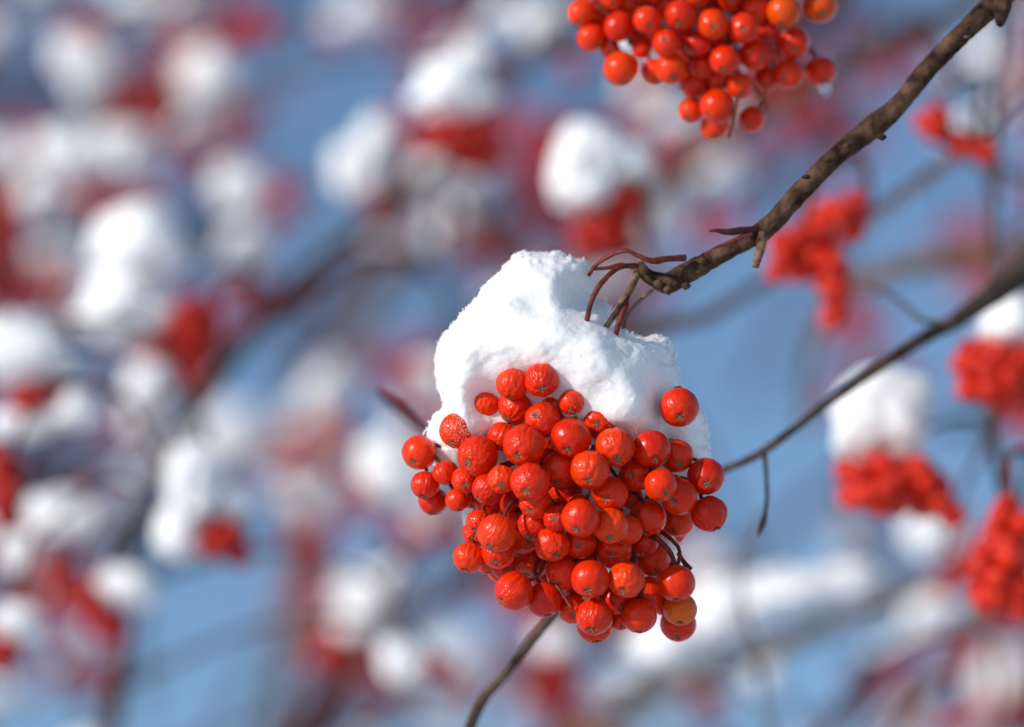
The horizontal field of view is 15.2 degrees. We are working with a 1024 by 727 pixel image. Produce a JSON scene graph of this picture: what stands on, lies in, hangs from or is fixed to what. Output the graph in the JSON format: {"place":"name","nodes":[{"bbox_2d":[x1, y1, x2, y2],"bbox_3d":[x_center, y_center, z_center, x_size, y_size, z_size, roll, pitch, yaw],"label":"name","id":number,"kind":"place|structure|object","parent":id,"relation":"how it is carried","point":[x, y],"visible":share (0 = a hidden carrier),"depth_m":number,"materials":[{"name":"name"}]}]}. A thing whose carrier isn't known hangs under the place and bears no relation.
{"place":"outdoors","nodes":[
{"label":"outdoors","id":0,"kind":"place"},
{"bbox_2d":[33,0,907,726],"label":"branch","id":1,"kind":"object","parent":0,"point":[555,32],"visible":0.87,"depth_m":1.55,"materials":[{"name":"brown plant"}]},
{"bbox_2d":[0,535,37,676],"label":"berry cluster","id":2,"kind":"object","parent":1,"relation":"hanging from","point":[12,652],"visible":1,"depth_m":1.41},
{"bbox_2d":[0,602,43,640],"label":"snow mound","id":3,"kind":"object","parent":2,"relation":"on","point":[20,622],"visible":1,"depth_m":1.41,"materials":[{"name":"snow"}]},
{"bbox_2d":[0,381,46,530],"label":"berry cluster","id":4,"kind":"object","parent":1,"relation":"hanging from","point":[13,468],"visible":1,"depth_m":1.34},
{"bbox_2d":[0,530,46,573],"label":"snow mound","id":5,"kind":"object","parent":1,"relation":"attached to","point":[14,546],"visible":0.85,"depth_m":1.49,"materials":[{"name":"snow"}]},
{"bbox_2d":[6,318,74,415],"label":"berry cluster","id":6,"kind":"object","parent":1,"relation":"hanging from","point":[19,398],"visible":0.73,"depth_m":1.41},
{"bbox_2d":[0,410,60,440],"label":"snow mound","id":7,"kind":"object","parent":6,"relation":"attached to","point":[36,427],"visible":0.91,"depth_m":1.41,"materials":[{"name":"snow"}]},
{"bbox_2d":[0,311,78,383],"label":"snow mound","id":8,"kind":"object","parent":6,"relation":"on","point":[33,348],"visible":1,"depth_m":1.41,"materials":[{"name":"snow"}]},
{"bbox_2d":[42,542,84,588],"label":"berry cluster","id":9,"kind":"object","parent":1,"relation":"attached to","point":[58,572],"visible":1,"depth_m":1.49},
{"bbox_2d":[25,488,120,542],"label":"snow mound","id":10,"kind":"object","parent":1,"relation":"attached to","point":[86,521],"visible":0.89,"depth_m":1.49,"materials":[{"name":"snow"}]},
{"bbox_2d":[41,388,104,428],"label":"snow mound","id":11,"kind":"object","parent":1,"relation":"attached to","point":[77,408],"visible":1,"depth_m":1.41,"materials":[{"name":"snow"}]},
{"bbox_2d":[73,550,131,650],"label":"berry cluster","id":12,"kind":"object","parent":1,"relation":"attached to","point":[103,622],"visible":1,"depth_m":1.47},
{"bbox_2d":[95,566,158,608],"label":"snow mound","id":13,"kind":"object","parent":12,"relation":"on","point":[131,587],"visible":1,"depth_m":1.47,"materials":[{"name":"snow"}]},
{"bbox_2d":[71,106,183,217],"bbox_3d":[-0.179,-0.093,1.852,0.076,0.040,0.032,-14,-24,33],"label":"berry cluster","id":14,"kind":"object","parent":1,"relation":"attached to","point":[95,200],"visible":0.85,"depth_m":1.85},
{"bbox_2d":[31,125,101,176],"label":"snow mound","id":15,"kind":"object","parent":14,"relation":"on","point":[62,150],"visible":0.97,"depth_m":1.85,"materials":[{"name":"snow"}]},
{"bbox_2d":[93,123,162,183],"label":"snow mound","id":16,"kind":"object","parent":14,"relation":"on","point":[117,142],"visible":1,"depth_m":1.85,"materials":[{"name":"snow"}]},
{"bbox_2d":[70,199,193,346],"bbox_3d":[-0.150,-0.036,1.520,0.049,0.059,0.038,0,0,0],"label":"snow mound","id":17,"kind":"object","parent":1,"relation":"attached to","point":[138,253],"visible":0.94,"depth_m":1.51,"materials":[{"name":"snow"}]},
{"bbox_2d":[145,271,224,385],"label":"berry cluster","id":18,"kind":"object","parent":1,"relation":"hanging from","point":[194,331],"visible":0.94,"depth_m":1.51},
{"bbox_2d":[196,436,254,568],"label":"berry cluster","id":19,"kind":"object","parent":1,"relation":"hanging from","point":[225,538],"visible":1,"depth_m":1.38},
{"bbox_2d":[154,442,252,561],"bbox_3d":[-0.115,0.051,1.396,0.031,0.043,0.032,15,-25,-35],"label":"snow mound","id":20,"kind":"object","parent":19,"relation":"attached to","point":[199,490],"visible":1,"depth_m":1.39,"materials":[{"name":"snow"}]},
{"bbox_2d":[0,248,454,536],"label":"branch","id":21,"kind":"object","parent":1,"relation":"attached to","point":[160,411],"visible":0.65,"depth_m":1.58,"materials":[{"name":"brown plant"}]},
{"bbox_2d":[121,410,178,439],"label":"snow mound","id":22,"kind":"object","parent":21,"relation":"attached to","point":[165,427],"visible":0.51,"depth_m":1.65,"materials":[{"name":"snow"}]},
{"bbox_2d":[116,358,175,412],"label":"snow mound","id":23,"kind":"object","parent":22,"relation":"on","point":[149,385],"visible":0.72,"depth_m":1.65,"materials":[{"name":"snow"}]},
{"bbox_2d":[355,430,439,502],"bbox_3d":[-0.047,0.045,1.657,0.040,0.032,0.038,-11,-23,28],"label":"snow mound","id":24,"kind":"object","parent":21,"relation":"attached to","point":[384,471],"visible":0.61,"depth_m":1.64,"materials":[{"name":"snow"}]},
{"bbox_2d":[429,401,462,545],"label":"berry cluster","id":25,"kind":"object","parent":21,"relation":"hanging from","point":[446,526],"visible":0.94,"depth_m":1.65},
{"bbox_2d":[329,140,395,199],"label":"snow mound","id":26,"kind":"object","parent":1,"relation":"attached to","point":[355,171],"visible":0.95,"depth_m":1.72,"materials":[{"name":"snow"}]},
{"bbox_2d":[356,112,402,154],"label":"snow mound","id":27,"kind":"object","parent":26,"relation":"on","point":[376,130],"visible":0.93,"depth_m":1.72,"materials":[{"name":"snow"}]},
{"bbox_2d":[361,152,402,230],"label":"berry cluster","id":28,"kind":"object","parent":1,"relation":"attached to","point":[369,206],"visible":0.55,"depth_m":1.72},
{"bbox_2d":[366,574,455,678],"bbox_3d":[-0.038,0.102,1.498,0.037,0.041,0.012,10,-22,-25],"label":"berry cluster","id":29,"kind":"object","parent":1,"relation":"hanging from","point":[437,666],"visible":1,"depth_m":1.50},
{"bbox_2d":[377,626,430,686],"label":"snow mound","id":30,"kind":"object","parent":29,"relation":"attached to","point":[404,655],"visible":1,"depth_m":1.49,"materials":[{"name":"snow"}]},
{"bbox_2d":[386,619,474,701],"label":"berry cluster","id":31,"kind":"object","parent":1,"relation":"attached to","point":[463,689],"visible":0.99,"depth_m":1.58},
{"bbox_2d":[411,695,481,726],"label":"snow mound","id":32,"kind":"object","parent":31,"relation":"attached to","point":[449,711],"visible":0.91,"depth_m":1.58,"materials":[{"name":"snow"}]},
{"bbox_2d":[478,0,525,28],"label":"snow mound","id":33,"kind":"object","parent":1,"relation":"attached to","point":[503,13],"visible":1,"depth_m":1.85,"materials":[{"name":"snow"}]},
{"bbox_2d":[513,0,568,43],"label":"snow mound","id":34,"kind":"object","parent":1,"relation":"attached to","point":[531,22],"visible":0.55,"depth_m":1.85,"materials":[{"name":"snow"}]},
{"bbox_2d":[560,0,589,79],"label":"berry cluster","id":35,"kind":"object","parent":1,"relation":"attached to","point":[573,65],"visible":0.9,"depth_m":1.85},
{"bbox_2d":[630,176,769,336],"bbox_3d":[0.055,-0.038,1.402,0.026,0.070,0.096,17,-26,-38],"label":"branch","id":36,"kind":"object","parent":1,"relation":"on","point":[665,326],"visible":0.76,"depth_m":1.37,"materials":[{"name":"plant"}]},
{"bbox_2d":[568,178,651,264],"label":"berry cluster","id":37,"kind":"object","parent":36,"relation":"attached to","point":[604,232],"visible":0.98,"depth_m":1.41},
{"bbox_2d":[797,237,1023,431],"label":"branch","id":38,"kind":"object","parent":1,"relation":"attached to","point":[937,260],"visible":0.77,"depth_m":1.52,"materials":[{"name":"plant"}]},
{"bbox_2d":[820,628,1023,726],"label":"branch","id":39,"kind":"object","parent":1,"relation":"attached to","point":[855,688],"visible":1,"depth_m":1.44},
{"bbox_2d":[892,607,978,726],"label":"branch","id":40,"kind":"object","parent":1,"relation":"attached to","point":[926,683],"visible":0.76,"depth_m":1.43,"materials":[{"name":"grey plant"}]},
{"bbox_2d":[943,410,1007,554],"bbox_3d":[0.169,0.027,1.345,0.039,0.078,0.012,-3,-20,7],"label":"branch","id":41,"kind":"object","parent":1,"relation":"attached to","point":[1000,416],"visible":0.62,"depth_m":1.34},
{"bbox_2d":[929,31,1023,117],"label":"berry cluster","id":42,"kind":"object","parent":1,"relation":"attached to","point":[1017,111],"visible":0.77,"depth_m":1.91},
{"bbox_2d":[971,28,1020,74],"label":"snow mound","id":43,"kind":"object","parent":42,"relation":"on","point":[984,56],"visible":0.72,"depth_m":1.92,"materials":[{"name":"snow"}]},
{"bbox_2d":[0,0,1023,726],"label":"sky","id":44,"kind":"structure","parent":0,"point":[717,359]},
{"bbox_2d":[547,120,657,215],"bbox_3d":[0.032,-0.072,1.417,0.038,0.035,0.035,9,-22,-23],"label":"snow mound","id":45,"kind":"object","parent":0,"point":[592,163],"visible":1,"depth_m":1.41,"materials":[{"name":"snow"}]},
{"bbox_2d":[584,559,888,694],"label":"snow ridge","id":46,"kind":"structure","parent":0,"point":[769,594],"depth_m":1.53,"materials":[{"name":"white"}]},
{"bbox_2d":[465,252,1023,726],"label":"branch","id":47,"kind":"object","parent":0,"point":[1003,284],"visible":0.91,"depth_m":1.10,"materials":[{"name":"brown plant"}]},
{"bbox_2d":[374,389,427,432],"bbox_3d":[-0.026,0.034,1.104,0.034,0.091,0.107,13,-23,-31],"label":"branch","id":48,"kind":"object","parent":47,"relation":"attached to","point":[406,412],"visible":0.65,"depth_m":1.12,"materials":[{"name":"brown plant"}]},
{"bbox_2d":[928,17,1023,507],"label":"branch","id":49,"kind":"object","parent":47,"relation":"attached to","point":[987,427],"visible":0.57,"depth_m":1.30,"materials":[{"name":"plant"}]},
{"bbox_2d":[831,366,931,461],"bbox_3d":[0.121,0.018,1.256,0.033,0.035,0.032,8,0,0],"label":"snow mound","id":50,"kind":"object","parent":49,"relation":"attached to","point":[887,410],"visible":0.8,"depth_m":1.24,"materials":[{"name":"snow"}]},
{"bbox_2d":[833,452,967,528],"bbox_3d":[0.125,0.035,1.242,0.043,0.037,0.029,0,-20,0],"label":"berry cluster","id":51,"kind":"object","parent":49,"relation":"hanging from","point":[892,485],"visible":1,"depth_m":1.23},
{"bbox_2d":[839,74,1023,214],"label":"branch","id":52,"kind":"object","parent":49,"relation":"attached to","point":[980,133],"visible":0.82,"depth_m":1.29,"materials":[{"name":"plant"}]},
{"bbox_2d":[764,189,870,331],"bbox_3d":[0.101,-0.038,1.264,0.036,0.054,0.033,0,-20,0],"label":"berry cluster","id":53,"kind":"object","parent":52,"relation":"hanging from","point":[805,248],"visible":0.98,"depth_m":1.26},
{"bbox_2d":[913,90,1000,166],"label":"berry cluster","id":54,"kind":"object","parent":52,"relation":"attached to","point":[932,124],"visible":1,"depth_m":1.28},
{"bbox_2d":[841,153,1023,249],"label":"branch","id":55,"kind":"object","parent":49,"relation":"attached to","point":[1011,173],"visible":0.61,"depth_m":1.35,"materials":[{"name":"plant"}]},
{"bbox_2d":[907,11,988,188],"bbox_3d":[0.164,-0.091,1.398,0.032,0.082,0.018,-12,-23,30],"label":"branch","id":56,"kind":"object","parent":55,"relation":"attached to","point":[961,89],"visible":0.57,"depth_m":1.41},
{"bbox_2d":[950,336,1023,411],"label":"berry cluster","id":57,"kind":"object","parent":49,"relation":"hanging from","point":[988,371],"visible":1,"depth_m":1.21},
{"bbox_2d":[977,293,1023,346],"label":"snow mound","id":58,"kind":"object","parent":57,"relation":"on","point":[1004,321],"visible":0.89,"depth_m":1.22,"materials":[{"name":"snow"}]},
{"bbox_2d":[966,453,1023,623],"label":"berry cluster","id":59,"kind":"object","parent":49,"relation":"hanging from","point":[995,569],"visible":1,"depth_m":1.18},
{"bbox_2d":[739,512,770,726],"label":"branch","id":60,"kind":"object","parent":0,"point":[754,644],"visible":0.94,"depth_m":1.31,"materials":[{"name":"grey plant"}]},
{"bbox_2d":[633,0,1014,294],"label":"branch","id":61,"kind":"object","parent":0,"point":[885,117],"visible":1,"depth_m":1.01,"materials":[{"name":"brown plant"}]},
{"bbox_2d":[401,249,727,643],"bbox_3d":[0.013,0.023,0.997,0.081,0.098,0.049,5,-21,-14],"label":"berry cluster","id":62,"kind":"object","parent":61,"relation":"attached to","point":[523,539],"visible":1,"depth_m":0.98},
{"bbox_2d":[423,249,711,572],"bbox_3d":[0.015,0.013,0.998,0.077,0.086,0.039,0,0,0],"label":"snow mound","id":63,"kind":"object","parent":62,"relation":"on","point":[524,310],"visible":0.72,"depth_m":0.99,"materials":[{"name":"snow"}]},
{"bbox_2d":[567,0,837,140],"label":"berry cluster","id":64,"kind":"object","parent":61,"relation":"hanging from","point":[701,64],"visible":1,"depth_m":1.04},
{"bbox_2d":[982,615,997,726],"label":"branch","id":65,"kind":"object","parent":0,"point":[994,679],"visible":0.7,"depth_m":1.52,"materials":[{"name":"grey plant"}]},
{"bbox_3d":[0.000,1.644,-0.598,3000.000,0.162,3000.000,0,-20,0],"label":"ground","id":66,"kind":"structure","parent":0,"visible":0},
{"bbox_2d":[0,0,1023,726],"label":"rowan thicket","id":67,"kind":"object","parent":66,"relation":"on","point":[240,438],"visible":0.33,"depth_m":2.52,"materials":[{"name":"multicoloured"}]},
{"bbox_2d":[15,172,61,216],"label":"snow mound","id":68,"kind":"object","parent":67,"relation":"on","point":[37,195],"visible":1,"depth_m":1.85,"materials":[{"name":"snow"}]},
{"bbox_2d":[8,0,302,187],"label":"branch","id":69,"kind":"object","parent":67,"relation":"attached to","point":[92,119],"visible":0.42,"depth_m":2.46,"materials":[{"name":"grey plant"}]},
{"bbox_2d":[8,31,401,409],"bbox_3d":[-0.227,-0.087,2.086,0.193,0.276,0.291,-16,-25,36],"label":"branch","id":70,"kind":"object","parent":67,"relation":"attached to","point":[83,340],"visible":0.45,"depth_m":2.15,"materials":[{"name":"grey plant"}]},
{"bbox_2d":[0,174,22,256],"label":"berry cluster","id":71,"kind":"object","parent":70,"relation":"attached to","point":[11,227],"visible":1,"depth_m":1.85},
{"bbox_2d":[0,132,29,174],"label":"snow mound","id":72,"kind":"object","parent":71,"relation":"on","point":[14,156],"visible":1,"depth_m":1.85,"materials":[{"name":"snow"}]},
{"bbox_2d":[35,266,72,301],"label":"berry cluster","id":73,"kind":"object","parent":70,"relation":"attached to","point":[47,290],"visible":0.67,"depth_m":2.19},
{"bbox_2d":[22,241,87,267],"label":"snow mound","id":74,"kind":"object","parent":70,"relation":"attached to","point":[49,255],"visible":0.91,"depth_m":2.19,"materials":[{"name":"snow"}]},
{"bbox_2d":[49,33,128,82],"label":"snow mound","id":75,"kind":"object","parent":70,"relation":"attached to","point":[78,56],"visible":1,"depth_m":1.92,"materials":[{"name":"snow"}]},
{"bbox_2d":[69,80,107,106],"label":"snow mound","id":76,"kind":"object","parent":75,"relation":"attached to","point":[86,93],"visible":1,"depth_m":1.92,"materials":[{"name":"snow"}]},
{"bbox_2d":[65,12,122,45],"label":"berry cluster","id":77,"kind":"object","parent":70,"relation":"attached to","point":[93,26],"visible":0.97,"depth_m":1.92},
{"bbox_2d":[156,0,218,22],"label":"snow mound","id":78,"kind":"object","parent":70,"relation":"on","point":[171,17],"visible":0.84,"depth_m":2.19,"materials":[{"name":"snow"}]},
{"bbox_2d":[98,0,163,20],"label":"snow mound","id":79,"kind":"object","parent":78,"relation":"on","point":[131,4],"visible":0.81,"depth_m":2.19,"materials":[{"name":"snow"}]},
{"bbox_2d":[171,22,203,45],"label":"berry cluster","id":80,"kind":"object","parent":70,"relation":"attached to","point":[186,34],"visible":1,"depth_m":2.19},
{"bbox_2d":[158,6,265,162],"bbox_3d":[-0.159,-0.150,2.062,0.060,0.080,0.046,-13,-24,32],"label":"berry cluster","id":81,"kind":"object","parent":70,"relation":"attached to","point":[198,148],"visible":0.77,"depth_m":2.06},
{"bbox_2d":[171,43,248,139],"bbox_3d":[-0.163,-0.146,2.064,0.042,0.054,0.040,0,0,0],"label":"snow mound","id":82,"kind":"object","parent":81,"relation":"on","point":[207,70],"visible":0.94,"depth_m":2.05,"materials":[{"name":"snow"}]},
{"bbox_2d":[303,25,345,48],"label":"berry cluster","id":83,"kind":"object","parent":70,"relation":"attached to","point":[330,38],"visible":1,"depth_m":2.19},
{"bbox_2d":[321,9,361,34],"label":"snow mound","id":84,"kind":"object","parent":83,"relation":"on","point":[342,21],"visible":1,"depth_m":2.19,"materials":[{"name":"snow"}]},
{"bbox_2d":[274,360,377,528],"bbox_3d":[-0.096,0.043,2.060,0.062,0.089,0.027,15,-25,-36],"label":"berry cluster","id":85,"kind":"object","parent":70,"relation":"hanging from","point":[340,430],"visible":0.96,"depth_m":2.06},
{"bbox_2d":[301,355,355,408],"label":"snow mound","id":86,"kind":"object","parent":85,"relation":"on","point":[329,383],"visible":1,"depth_m":2.06,"materials":[{"name":"snow"}]},
{"bbox_2d":[343,0,398,24],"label":"snow mound","id":87,"kind":"object","parent":70,"relation":"attached to","point":[372,12],"visible":1,"depth_m":2.19,"materials":[{"name":"snow"}]},
{"bbox_2d":[401,178,478,254],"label":"berry cluster","id":88,"kind":"object","parent":70,"relation":"attached to","point":[464,244],"visible":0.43,"depth_m":2.12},
{"bbox_2d":[413,175,468,212],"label":"snow mound","id":89,"kind":"object","parent":88,"relation":"on","point":[426,200],"visible":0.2,"depth_m":2.12,"materials":[{"name":"snow"}]},
{"bbox_2d":[264,231,427,726],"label":"branch","id":90,"kind":"object","parent":67,"relation":"attached to","point":[380,278],"visible":0.78,"depth_m":2.33,"materials":[{"name":"brown plant"}]},
{"bbox_2d":[287,484,329,518],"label":"snow mound","id":91,"kind":"object","parent":90,"relation":"attached to","point":[314,500],"visible":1,"depth_m":2.33,"materials":[{"name":"snow"}]},
{"bbox_2d":[285,511,336,624],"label":"berry cluster","id":92,"kind":"object","parent":90,"relation":"attached to","point":[313,534],"visible":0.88,"depth_m":2.33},
{"bbox_2d":[280,139,674,726],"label":"branch","id":93,"kind":"object","parent":67,"relation":"attached to","point":[332,683],"visible":0.45,"depth_m":1.79,"materials":[{"name":"brown plant"}]},
{"bbox_2d":[651,128,708,174],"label":"berry cluster","id":94,"kind":"object","parent":93,"relation":"attached to","point":[686,141],"visible":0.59,"depth_m":1.99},
{"bbox_2d":[648,106,700,135],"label":"snow mound","id":95,"kind":"object","parent":94,"relation":"on","point":[667,120],"visible":0.77,"depth_m":1.99,"materials":[{"name":"snow"}]},
{"bbox_2d":[694,149,749,188],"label":"snow mound","id":96,"kind":"object","parent":94,"relation":"attached to","point":[722,168],"visible":1,"depth_m":1.99,"materials":[{"name":"snow"}]},
{"bbox_2d":[318,0,981,258],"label":"branch","id":97,"kind":"object","parent":67,"relation":"attached to","point":[779,105],"visible":0.56,"depth_m":1.53,"materials":[{"name":"brown plant"}]},
{"bbox_2d":[226,217,320,310],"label":"berry cluster","id":98,"kind":"object","parent":97,"relation":"hanging from","point":[238,292],"visible":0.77,"depth_m":1.92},
{"bbox_2d":[213,222,275,274],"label":"snow mound","id":99,"kind":"object","parent":98,"relation":"on","point":[248,244],"visible":0.92,"depth_m":1.92,"materials":[{"name":"snow"}]},
{"bbox_2d":[211,159,272,213],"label":"snow mound","id":100,"kind":"object","parent":99,"relation":"on","point":[239,186],"visible":1,"depth_m":1.92,"materials":[{"name":"snow"}]},
{"bbox_2d":[418,51,535,176],"bbox_3d":[-0.015,-0.099,1.523,0.043,0.051,0.029,8,-22,-21],"label":"berry cluster","id":101,"kind":"object","parent":97,"relation":"hanging from","point":[469,143],"visible":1,"depth_m":1.51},
{"bbox_2d":[405,36,500,118],"bbox_3d":[-0.022,-0.112,1.522,0.035,0.034,0.028,-8,-21,21],"label":"snow mound","id":102,"kind":"object","parent":101,"relation":"on","point":[458,83],"visible":1,"depth_m":1.51,"materials":[{"name":"snow"}]},
{"bbox_2d":[570,525,962,726],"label":"branch","id":103,"kind":"object","parent":67,"relation":"attached to","point":[630,704],"visible":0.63,"depth_m":1.72,"materials":[{"name":"grey plant"}]},
{"bbox_2d":[528,627,581,712],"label":"berry cluster","id":104,"kind":"object","parent":103,"relation":"hanging from","point":[552,689],"visible":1,"depth_m":1.72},
{"bbox_2d":[533,623,582,658],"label":"snow mound","id":105,"kind":"object","parent":104,"relation":"on","point":[556,640],"visible":0.85,"depth_m":1.72,"materials":[{"name":"snow"}]},
{"bbox_2d":[687,651,726,720],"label":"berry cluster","id":106,"kind":"object","parent":103,"relation":"hanging from","point":[707,703],"visible":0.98,"depth_m":1.85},
{"bbox_2d":[745,658,781,689],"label":"snow mound","id":107,"kind":"object","parent":103,"relation":"attached to","point":[771,672],"visible":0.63,"depth_m":1.85,"materials":[{"name":"snow"}]},
{"bbox_2d":[931,545,971,594],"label":"berry cluster","id":108,"kind":"object","parent":103,"relation":"hanging from","point":[946,581],"visible":0.94,"depth_m":1.65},
{"bbox_2d":[899,512,966,557],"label":"snow mound","id":109,"kind":"object","parent":108,"relation":"attached to","point":[924,538],"visible":0.7,"depth_m":1.65,"materials":[{"name":"snow"}]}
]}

